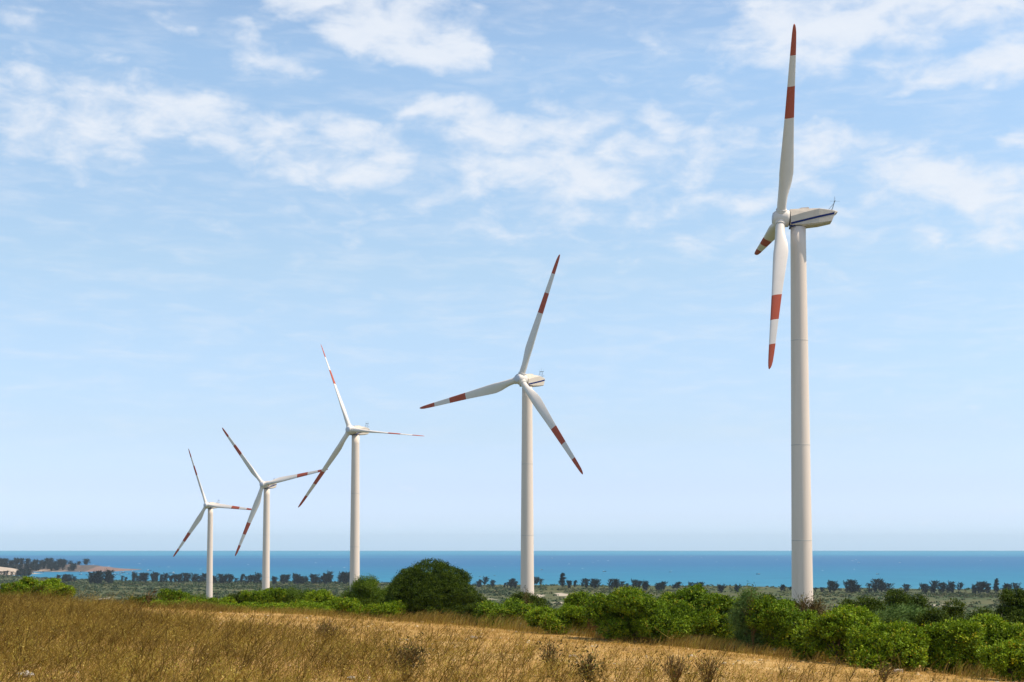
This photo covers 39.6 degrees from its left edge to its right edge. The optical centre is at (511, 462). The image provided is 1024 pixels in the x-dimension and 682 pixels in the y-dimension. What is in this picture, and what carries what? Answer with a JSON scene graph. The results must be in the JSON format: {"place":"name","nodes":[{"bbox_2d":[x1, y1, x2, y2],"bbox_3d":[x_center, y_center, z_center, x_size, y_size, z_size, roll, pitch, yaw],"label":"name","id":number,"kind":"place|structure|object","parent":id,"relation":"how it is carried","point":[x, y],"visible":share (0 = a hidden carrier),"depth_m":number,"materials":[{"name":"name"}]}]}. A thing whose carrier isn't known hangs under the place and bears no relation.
{"place":"outdoors","nodes":[
{"label":"outdoors","id":0,"kind":"place"},
{"bbox_2d":[0,567,40,574],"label":"sand dune","id":1,"kind":"structure","parent":0,"point":[6,569],"depth_m":3326.27,"materials":[{"name":"beige sand"}]},
{"bbox_2d":[6,563,140,571],"bbox_3d":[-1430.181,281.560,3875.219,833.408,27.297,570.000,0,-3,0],"label":"headland","id":2,"kind":"structure","parent":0,"point":[86,568],"depth_m":3723.65,"materials":[{"name":"soil"}]},
{"bbox_2d":[24,563,32,568],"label":"headland tree","id":3,"kind":"object","parent":2,"relation":"on","point":[27,565],"visible":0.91,"depth_m":3686.27,"materials":[{"name":"green plant"}]},
{"bbox_2d":[69,564,76,570],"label":"headland tree","id":4,"kind":"object","parent":2,"relation":"on","point":[72,567],"visible":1,"depth_m":3680.28,"materials":[{"name":"green plant"}]},
{"bbox_2d":[83,558,90,564],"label":"headland tree","id":5,"kind":"object","parent":2,"relation":"on","point":[85,561],"visible":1,"depth_m":3769.78,"materials":[{"name":"green plant"}]},
{"bbox_2d":[0,551,1023,589],"bbox_3d":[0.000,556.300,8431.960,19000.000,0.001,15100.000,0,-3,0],"label":"sea","id":6,"kind":"structure","parent":0,"point":[967,569],"depth_m":4973.44,"materials":[{"name":"liquid"}]},
{"bbox_2d":[0,577,1023,681],"bbox_3d":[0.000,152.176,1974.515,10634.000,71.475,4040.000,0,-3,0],"label":"ground","id":7,"kind":"structure","parent":0,"point":[968,600],"depth_m":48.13,"materials":[{"name":"brown plant"}]},
{"bbox_2d":[0,581,32,597],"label":"leafy shrub","id":8,"kind":"object","parent":7,"relation":"on","point":[3,585],"visible":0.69,"depth_m":80.40,"materials":[{"name":"green plant"}]},
{"bbox_2d":[18,575,63,597],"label":"leafy shrub","id":9,"kind":"object","parent":7,"relation":"on","point":[35,585],"visible":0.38,"depth_m":81.42,"materials":[{"name":"green plant"}]},
{"bbox_2d":[41,583,76,598],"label":"leafy shrub","id":10,"kind":"object","parent":7,"relation":"on","point":[63,588],"visible":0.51,"depth_m":79.32,"materials":[{"name":"green plant"}]},
{"bbox_2d":[93,570,105,582],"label":"casuarina tree","id":11,"kind":"object","parent":7,"relation":"on","point":[99,572],"visible":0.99,"depth_m":2309.47,"materials":[{"name":"green plant"}]},
{"bbox_2d":[103,572,112,581],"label":"casuarina tree","id":12,"kind":"object","parent":7,"relation":"on","point":[107,575],"visible":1,"depth_m":2331.74,"materials":[{"name":"green plant"}]},
{"bbox_2d":[104,568,114,582],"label":"casuarina tree","id":13,"kind":"object","parent":7,"relation":"on","point":[110,573],"visible":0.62,"depth_m":2377.15,"materials":[{"name":"green plant"}]},
{"bbox_2d":[125,595,162,604],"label":"leafy shrub","id":14,"kind":"object","parent":7,"relation":"on","point":[140,597],"visible":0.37,"depth_m":79.41,"materials":[{"name":"green plant"}]},
{"bbox_2d":[131,589,156,620],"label":"tall stalk","id":15,"kind":"object","parent":7,"relation":"on","point":[149,595],"visible":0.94,"depth_m":49.79,"materials":[{"name":"plant"}]},
{"bbox_2d":[155,588,191,600],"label":"leafy shrub","id":16,"kind":"object","parent":7,"relation":"on","point":[167,593],"visible":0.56,"depth_m":81.08,"materials":[{"name":"green plant"}]},
{"bbox_2d":[139,597,210,607],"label":"leafy shrub","id":17,"kind":"object","parent":7,"relation":"on","point":[193,600],"visible":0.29,"depth_m":75.52,"materials":[{"name":"green plant"}]},
{"bbox_2d":[192,573,198,581],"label":"casuarina tree","id":18,"kind":"object","parent":7,"relation":"on","point":[194,576],"visible":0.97,"depth_m":2503.63,"materials":[{"name":"green plant"}]},
{"bbox_2d":[185,591,215,602],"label":"leafy shrub","id":19,"kind":"object","parent":7,"relation":"on","point":[202,597],"visible":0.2,"depth_m":79.38,"materials":[{"name":"green plant"}]},
{"bbox_2d":[173,448,250,597],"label":"wind turbine","id":20,"kind":"object","parent":7,"relation":"on","point":[210,506],"visible":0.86,"depth_m":859.24,"materials":[{"name":"paint"}]},
{"bbox_2d":[208,596,238,603],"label":"leafy shrub","id":21,"kind":"object","parent":7,"relation":"on","point":[224,599],"visible":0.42,"depth_m":79.47,"materials":[{"name":"green plant"}]},
{"bbox_2d":[226,591,242,603],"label":"leafy shrub","id":22,"kind":"object","parent":7,"relation":"on","point":[236,597],"visible":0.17,"depth_m":83.38,"materials":[{"name":"green plant"}]},
{"bbox_2d":[208,600,266,609],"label":"leafy shrub","id":23,"kind":"object","parent":7,"relation":"on","point":[248,604],"visible":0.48,"depth_m":75.58,"materials":[{"name":"green plant"}]},
{"bbox_2d":[239,587,287,604],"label":"leafy shrub","id":24,"kind":"object","parent":7,"relation":"on","point":[269,594],"visible":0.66,"depth_m":82.29,"materials":[{"name":"green plant"}]},
{"bbox_2d":[222,428,327,589],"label":"wind turbine","id":25,"kind":"object","parent":7,"relation":"on","point":[266,486],"visible":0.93,"depth_m":713.70,"materials":[{"name":"paint"}]},
{"bbox_2d":[252,599,336,612],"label":"leafy shrub","id":26,"kind":"object","parent":7,"relation":"on","point":[304,604],"visible":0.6,"depth_m":74.89,"materials":[{"name":"green plant"}]},
{"bbox_2d":[282,585,313,602],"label":"leafy shrub","id":27,"kind":"object","parent":7,"relation":"on","point":[293,595],"visible":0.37,"depth_m":83.18,"materials":[{"name":"green plant"}]},
{"bbox_2d":[308,573,320,582],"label":"casuarina tree","id":28,"kind":"object","parent":7,"relation":"on","point":[315,576],"visible":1,"depth_m":2367.31,"materials":[{"name":"green plant"}]},
{"bbox_2d":[302,589,340,604],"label":"leafy shrub","id":29,"kind":"object","parent":7,"relation":"on","point":[319,595],"visible":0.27,"depth_m":81.19,"materials":[{"name":"green plant"}]},
{"bbox_2d":[310,617,341,644],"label":"dry weed","id":30,"kind":"object","parent":7,"relation":"on","point":[324,629],"visible":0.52,"depth_m":43.74,"materials":[{"name":"brown plant"}]},
{"bbox_2d":[326,573,332,581],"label":"casuarina tree","id":31,"kind":"object","parent":7,"relation":"on","point":[329,576],"visible":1,"depth_m":2351.35,"materials":[{"name":"green plant"}]},
{"bbox_2d":[337,571,345,580],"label":"casuarina tree","id":32,"kind":"object","parent":7,"relation":"on","point":[341,575],"visible":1,"depth_m":2355.64,"materials":[{"name":"green plant"}]},
{"bbox_2d":[321,596,366,616],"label":"leafy shrub","id":33,"kind":"object","parent":7,"relation":"on","point":[352,603],"visible":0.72,"depth_m":76.06,"materials":[{"name":"green plant"}]},
{"bbox_2d":[338,573,380,606],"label":"leafy shrub","id":34,"kind":"object","parent":7,"relation":"on","point":[358,586],"visible":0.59,"depth_m":83.31,"materials":[{"name":"green plant"}]},
{"bbox_2d":[298,345,421,588],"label":"wind turbine","id":35,"kind":"object","parent":7,"relation":"on","point":[355,432],"visible":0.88,"depth_m":564.36,"materials":[{"name":"paint"}]},
{"bbox_2d":[363,586,388,606],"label":"leafy shrub","id":36,"kind":"object","parent":7,"relation":"on","point":[379,595],"visible":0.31,"depth_m":83.16,"materials":[{"name":"green plant"}]},
{"bbox_2d":[356,599,408,617],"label":"leafy shrub","id":37,"kind":"object","parent":7,"relation":"on","point":[393,607],"visible":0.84,"depth_m":73.29,"materials":[{"name":"green plant"}]},
{"bbox_2d":[380,632,435,680],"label":"dry weed","id":38,"kind":"object","parent":7,"relation":"on","point":[414,653],"visible":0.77,"depth_m":30.73,"materials":[{"name":"brown plant"}]},
{"bbox_2d":[380,558,488,619],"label":"round tree","id":39,"kind":"object","parent":7,"relation":"on","point":[440,586],"visible":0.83,"depth_m":74.26,"materials":[{"name":"green plant"}]},
{"bbox_2d":[458,601,483,623],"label":"leafy shrub","id":40,"kind":"object","parent":7,"relation":"on","point":[469,609],"visible":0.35,"depth_m":69.71,"materials":[{"name":"green plant"}]},
{"bbox_2d":[482,576,489,584],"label":"casuarina tree","id":41,"kind":"object","parent":7,"relation":"on","point":[485,579],"visible":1,"depth_m":2171.78,"materials":[{"name":"green plant"}]},
{"bbox_2d":[420,255,582,594],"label":"wind turbine","id":42,"kind":"object","parent":7,"relation":"on","point":[526,383],"visible":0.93,"depth_m":421.81,"materials":[{"name":"paint"}]},
{"bbox_2d":[473,596,537,627],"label":"leafy shrub","id":43,"kind":"object","parent":7,"relation":"on","point":[512,607],"visible":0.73,"depth_m":66.25,"materials":[{"name":"green plant"}]},
{"bbox_2d":[0,575,1021,651],"bbox_3d":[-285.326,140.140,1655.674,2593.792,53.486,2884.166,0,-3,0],"label":"scrub","id":44,"kind":"object","parent":7,"relation":"on","point":[231,585],"visible":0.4,"depth_m":1929.81,"materials":[{"name":"green plant"}]},
{"bbox_2d":[508,578,515,587],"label":"casuarina tree","id":45,"kind":"object","parent":7,"relation":"on","point":[511,580],"visible":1,"depth_m":2076.37,"materials":[{"name":"green plant"}]},
{"bbox_2d":[508,589,551,626],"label":"leafy shrub","id":46,"kind":"object","parent":7,"relation":"on","point":[539,601],"visible":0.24,"depth_m":70.47,"materials":[{"name":"green plant"}]},
{"bbox_2d":[520,585,540,625],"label":"sapling","id":47,"kind":"object","parent":7,"relation":"on","point":[526,601],"visible":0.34,"depth_m":67.74,"materials":[{"name":"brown plant"}]},
{"bbox_2d":[533,637,565,676],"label":"dry weed","id":48,"kind":"object","parent":7,"relation":"on","point":[549,656],"visible":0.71,"depth_m":32.77,"materials":[{"name":"brown plant"}]},
{"bbox_2d":[524,602,590,634],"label":"leafy shrub","id":49,"kind":"object","parent":7,"relation":"on","point":[567,614],"visible":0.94,"depth_m":61.22,"materials":[{"name":"green plant"}]},
{"bbox_2d":[558,573,566,585],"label":"casuarina tree","id":50,"kind":"object","parent":7,"relation":"on","point":[562,581],"visible":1,"depth_m":1864.85,"materials":[{"name":"green plant"}]},
{"bbox_2d":[559,590,608,634],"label":"leafy shrub","id":51,"kind":"object","parent":7,"relation":"on","point":[575,598],"visible":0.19,"depth_m":68.03,"materials":[{"name":"green plant"}]},
{"bbox_2d":[561,644,611,681],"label":"dry weed","id":52,"kind":"object","parent":7,"relation":"on","point":[590,658],"visible":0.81,"depth_m":29.73,"materials":[{"name":"brown plant"}]},
{"bbox_2d":[581,601,598,634],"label":"dry bush","id":53,"kind":"object","parent":7,"relation":"on","point":[590,626],"visible":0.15,"depth_m":61.66,"materials":[{"name":"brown plant"}]},
{"bbox_2d":[611,578,618,587],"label":"casuarina tree","id":54,"kind":"object","parent":7,"relation":"on","point":[614,581],"visible":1,"depth_m":1804.86,"materials":[{"name":"green plant"}]},
{"bbox_2d":[631,580,640,587],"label":"casuarina tree","id":55,"kind":"object","parent":7,"relation":"on","point":[636,583],"visible":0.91,"depth_m":1797.09,"materials":[{"name":"green plant"}]},
{"bbox_2d":[579,584,702,642],"bbox_3d":[5.239,6.176,57.756,5.026,2.551,4.068,0,-3,0],"label":"leafy shrub","id":56,"kind":"object","parent":7,"relation":"on","point":[626,612],"visible":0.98,"depth_m":56.73,"materials":[{"name":"green plant"}]},
{"bbox_2d":[655,590,676,601],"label":"leafy shrub","id":57,"kind":"object","parent":7,"relation":"on","point":[667,593],"visible":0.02,"depth_m":66.01,"materials":[{"name":"green plant"}]},
{"bbox_2d":[652,645,700,681],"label":"dry weed","id":58,"kind":"object","parent":7,"relation":"on","point":[678,669],"visible":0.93,"depth_m":29.71,"materials":[{"name":"brown plant"}]},
{"bbox_2d":[662,583,741,644],"bbox_3d":[7.918,6.405,59.164,3.716,2.789,3.118,0,-3,0],"label":"leafy shrub","id":59,"kind":"object","parent":7,"relation":"on","point":[712,615],"visible":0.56,"depth_m":58.80,"materials":[{"name":"green plant"}]},
{"bbox_2d":[685,647,728,681],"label":"dry weed","id":60,"kind":"object","parent":7,"relation":"on","point":[706,671],"visible":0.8,"depth_m":30.73,"materials":[{"name":"brown plant"}]},
{"bbox_2d":[717,584,727,591],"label":"dome tree","id":61,"kind":"object","parent":7,"relation":"on","point":[721,588],"visible":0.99,"depth_m":1760.14,"materials":[{"name":"green plant"}]},
{"bbox_2d":[734,584,741,591],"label":"dome tree","id":62,"kind":"object","parent":7,"relation":"on","point":[737,587],"visible":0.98,"depth_m":1752.08,"materials":[{"name":"green plant"}]},
{"bbox_2d":[723,583,769,652],"bbox_3d":[9.045,5.986,54.249,2.138,2.796,1.811,0,-3,0],"label":"leafy shrub","id":63,"kind":"object","parent":7,"relation":"on","point":[737,614],"visible":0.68,"depth_m":54.03,"materials":[{"name":"green plant"}]},
{"bbox_2d":[743,584,761,650],"bbox_3d":[9.134,5.863,53.753,0.958,2.774,1.001,1,-3,-19],"label":"sapling","id":64,"kind":"object","parent":7,"relation":"on","point":[754,632],"visible":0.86,"depth_m":53.67,"materials":[{"name":"green plant"}]},
{"bbox_2d":[758,592,800,650],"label":"leafy shrub","id":65,"kind":"object","parent":7,"relation":"on","point":[766,642],"visible":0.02,"depth_m":62.56,"materials":[{"name":"green plant"}]},
{"bbox_2d":[743,594,817,652],"bbox_3d":[10.233,6.196,53.715,3.122,2.445,2.612,0,-3,0],"label":"leafy shrub","id":66,"kind":"object","parent":7,"relation":"on","point":[781,619],"visible":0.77,"depth_m":53.15,"materials":[{"name":"green plant"}]},
{"bbox_2d":[754,24,837,605],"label":"wind turbine","id":67,"kind":"object","parent":7,"relation":"on","point":[799,221],"visible":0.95,"depth_m":285.48,"materials":[{"name":"paint"}]},
{"bbox_2d":[789,625,834,660],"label":"leafy shrub","id":68,"kind":"object","parent":7,"relation":"on","point":[800,646],"visible":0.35,"depth_m":49.65,"materials":[{"name":"green plant"}]},
{"bbox_2d":[794,589,831,618],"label":"dry bush","id":69,"kind":"object","parent":7,"relation":"on","point":[818,607],"visible":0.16,"depth_m":57.64,"materials":[{"name":"brown plant"}]},
{"bbox_2d":[827,580,833,591],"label":"casuarina tree","id":70,"kind":"object","parent":7,"relation":"on","point":[829,583],"visible":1,"depth_m":1785.13,"materials":[{"name":"green plant"}]},
{"bbox_2d":[832,583,839,591],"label":"casuarina tree","id":71,"kind":"object","parent":7,"relation":"on","point":[836,587],"visible":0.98,"depth_m":1785.44,"materials":[{"name":"green plant"}]},
{"bbox_2d":[801,603,880,663],"bbox_3d":[11.061,5.807,47.726,2.699,2.180,2.470,0,-3,0],"label":"leafy shrub","id":72,"kind":"object","parent":7,"relation":"on","point":[826,631],"visible":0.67,"depth_m":47.38,"materials":[{"name":"green plant"}]},
{"bbox_2d":[842,580,850,590],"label":"casuarina tree","id":73,"kind":"object","parent":7,"relation":"on","point":[846,583],"visible":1,"depth_m":1801.51,"materials":[{"name":"green plant"}]},
{"bbox_2d":[848,579,857,591],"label":"casuarina tree","id":74,"kind":"object","parent":7,"relation":"on","point":[852,585],"visible":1,"depth_m":1792.85,"materials":[{"name":"green plant"}]},
{"bbox_2d":[837,595,887,653],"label":"leafy shrub","id":75,"kind":"object","parent":7,"relation":"on","point":[872,603],"visible":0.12,"depth_m":59.34,"materials":[{"name":"green plant"}]},
{"bbox_2d":[865,583,874,591],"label":"casuarina tree","id":76,"kind":"object","parent":7,"relation":"on","point":[869,586],"visible":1,"depth_m":1852.80,"materials":[{"name":"green plant"}]},
{"bbox_2d":[870,578,883,591],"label":"casuarina tree","id":77,"kind":"object","parent":7,"relation":"on","point":[877,581],"visible":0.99,"depth_m":1856.02,"materials":[{"name":"green plant"}]},
{"bbox_2d":[871,662,898,681],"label":"dry weed","id":78,"kind":"object","parent":7,"relation":"on","point":[885,674],"visible":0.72,"depth_m":35.73,"materials":[{"name":"brown plant"}]},
{"bbox_2d":[842,618,931,670],"bbox_3d":[12.093,5.882,45.732,3.008,1.758,2.439,0,-3,0],"label":"leafy shrub","id":79,"kind":"object","parent":7,"relation":"on","point":[911,645],"visible":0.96,"depth_m":45.27,"materials":[{"name":"green plant"}]},
{"bbox_2d":[868,600,928,626],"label":"leafy shrub","id":80,"kind":"object","parent":7,"relation":"on","point":[902,614],"visible":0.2,"depth_m":53.18,"materials":[{"name":"green plant"}]},
{"bbox_2d":[882,589,930,613],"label":"leafy shrub","id":81,"kind":"object","parent":7,"relation":"on","point":[905,598],"visible":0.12,"depth_m":61.61,"materials":[{"name":"green plant"}]},
{"bbox_2d":[921,582,928,592],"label":"casuarina tree","id":82,"kind":"object","parent":7,"relation":"on","point":[923,587],"visible":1,"depth_m":1880.25,"materials":[{"name":"green plant"}]},
{"bbox_2d":[928,580,939,592],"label":"casuarina tree","id":83,"kind":"object","parent":7,"relation":"on","point":[933,583],"visible":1,"depth_m":1883.83,"materials":[{"name":"green plant"}]},
{"bbox_2d":[912,605,965,667],"bbox_3d":[16.098,6.531,52.675,2.613,2.550,2.369,0,-3,0],"label":"leafy shrub","id":84,"kind":"object","parent":7,"relation":"on","point":[932,615],"visible":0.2,"depth_m":52.39,"materials":[{"name":"green plant"}]},
{"bbox_2d":[936,582,943,591],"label":"casuarina tree","id":85,"kind":"object","parent":7,"relation":"on","point":[938,588],"visible":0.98,"depth_m":1893.23,"materials":[{"name":"green plant"}]},
{"bbox_2d":[947,583,957,592],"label":"casuarina tree","id":86,"kind":"object","parent":7,"relation":"on","point":[952,586],"visible":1,"depth_m":1877.03,"materials":[{"name":"green plant"}]},
{"bbox_2d":[938,597,969,618],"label":"leafy shrub","id":87,"kind":"object","parent":7,"relation":"on","point":[954,610],"visible":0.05,"depth_m":59.22,"materials":[{"name":"green plant"}]},
{"bbox_2d":[919,617,994,674],"bbox_3d":[14.236,6.001,46.228,2.940,2.006,2.488,0,-3,0],"label":"leafy shrub","id":88,"kind":"object","parent":7,"relation":"on","point":[963,642],"visible":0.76,"depth_m":45.62,"materials":[{"name":"green plant"}]},
{"bbox_2d":[955,582,963,589],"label":"casuarina tree","id":89,"kind":"object","parent":7,"relation":"on","point":[960,585],"visible":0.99,"depth_m":1885.15,"materials":[{"name":"green plant"}]},
{"bbox_2d":[963,605,996,618],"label":"broad tree","id":90,"kind":"object","parent":7,"relation":"on","point":[981,610],"visible":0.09,"depth_m":426.81,"materials":[{"name":"green plant"}]},
{"bbox_2d":[976,581,987,591],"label":"casuarina tree","id":91,"kind":"object","parent":7,"relation":"on","point":[982,583],"visible":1,"depth_m":1852.15,"materials":[{"name":"green plant"}]},
{"bbox_2d":[985,583,991,593],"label":"casuarina tree","id":92,"kind":"object","parent":7,"relation":"on","point":[987,587],"visible":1,"depth_m":1857.27,"materials":[{"name":"green plant"}]},
{"bbox_2d":[962,613,1023,677],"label":"leafy shrub","id":93,"kind":"object","parent":7,"relation":"on","point":[996,628],"visible":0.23,"depth_m":47.09,"materials":[{"name":"green plant"}]},
{"bbox_2d":[966,606,1020,640],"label":"leafy shrub","id":94,"kind":"object","parent":7,"relation":"on","point":[985,611],"visible":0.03,"depth_m":51.96,"materials":[{"name":"green plant"}]},
{"bbox_2d":[992,578,999,591],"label":"casuarina tree","id":95,"kind":"object","parent":7,"relation":"on","point":[995,587],"visible":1,"depth_m":1876.62,"materials":[{"name":"green plant"}]},
{"bbox_2d":[976,637,1023,681],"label":"leafy shrub","id":96,"kind":"object","parent":7,"relation":"on","point":[1006,657],"visible":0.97,"depth_m":42.32,"materials":[{"name":"green plant"}]},
{"bbox_2d":[993,587,1023,625],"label":"leafy shrub","id":97,"kind":"object","parent":7,"relation":"on","point":[1012,607],"visible":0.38,"depth_m":56.92,"materials":[{"name":"green plant"}]},
{"bbox_2d":[1010,582,1021,591],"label":"casuarina tree","id":98,"kind":"object","parent":7,"relation":"on","point":[1020,583],"visible":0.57,"depth_m":1829.42,"materials":[{"name":"green plant"}]},
{"bbox_2d":[0,591,1023,681],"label":"tall grass","id":99,"kind":"structure","parent":0,"point":[705,642],"depth_m":63.46,"materials":[{"name":"beige plant"}]},
{"bbox_2d":[0,0,1023,550],"label":"sky","id":100,"kind":"structure","parent":0,"point":[199,198],"materials":[{"name":"blue"}]},
{"bbox_2d":[13,612,1016,681],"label":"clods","id":101,"kind":"object","parent":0,"point":[541,653],"visible":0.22,"depth_m":44.51,"materials":[{"name":"soil"}]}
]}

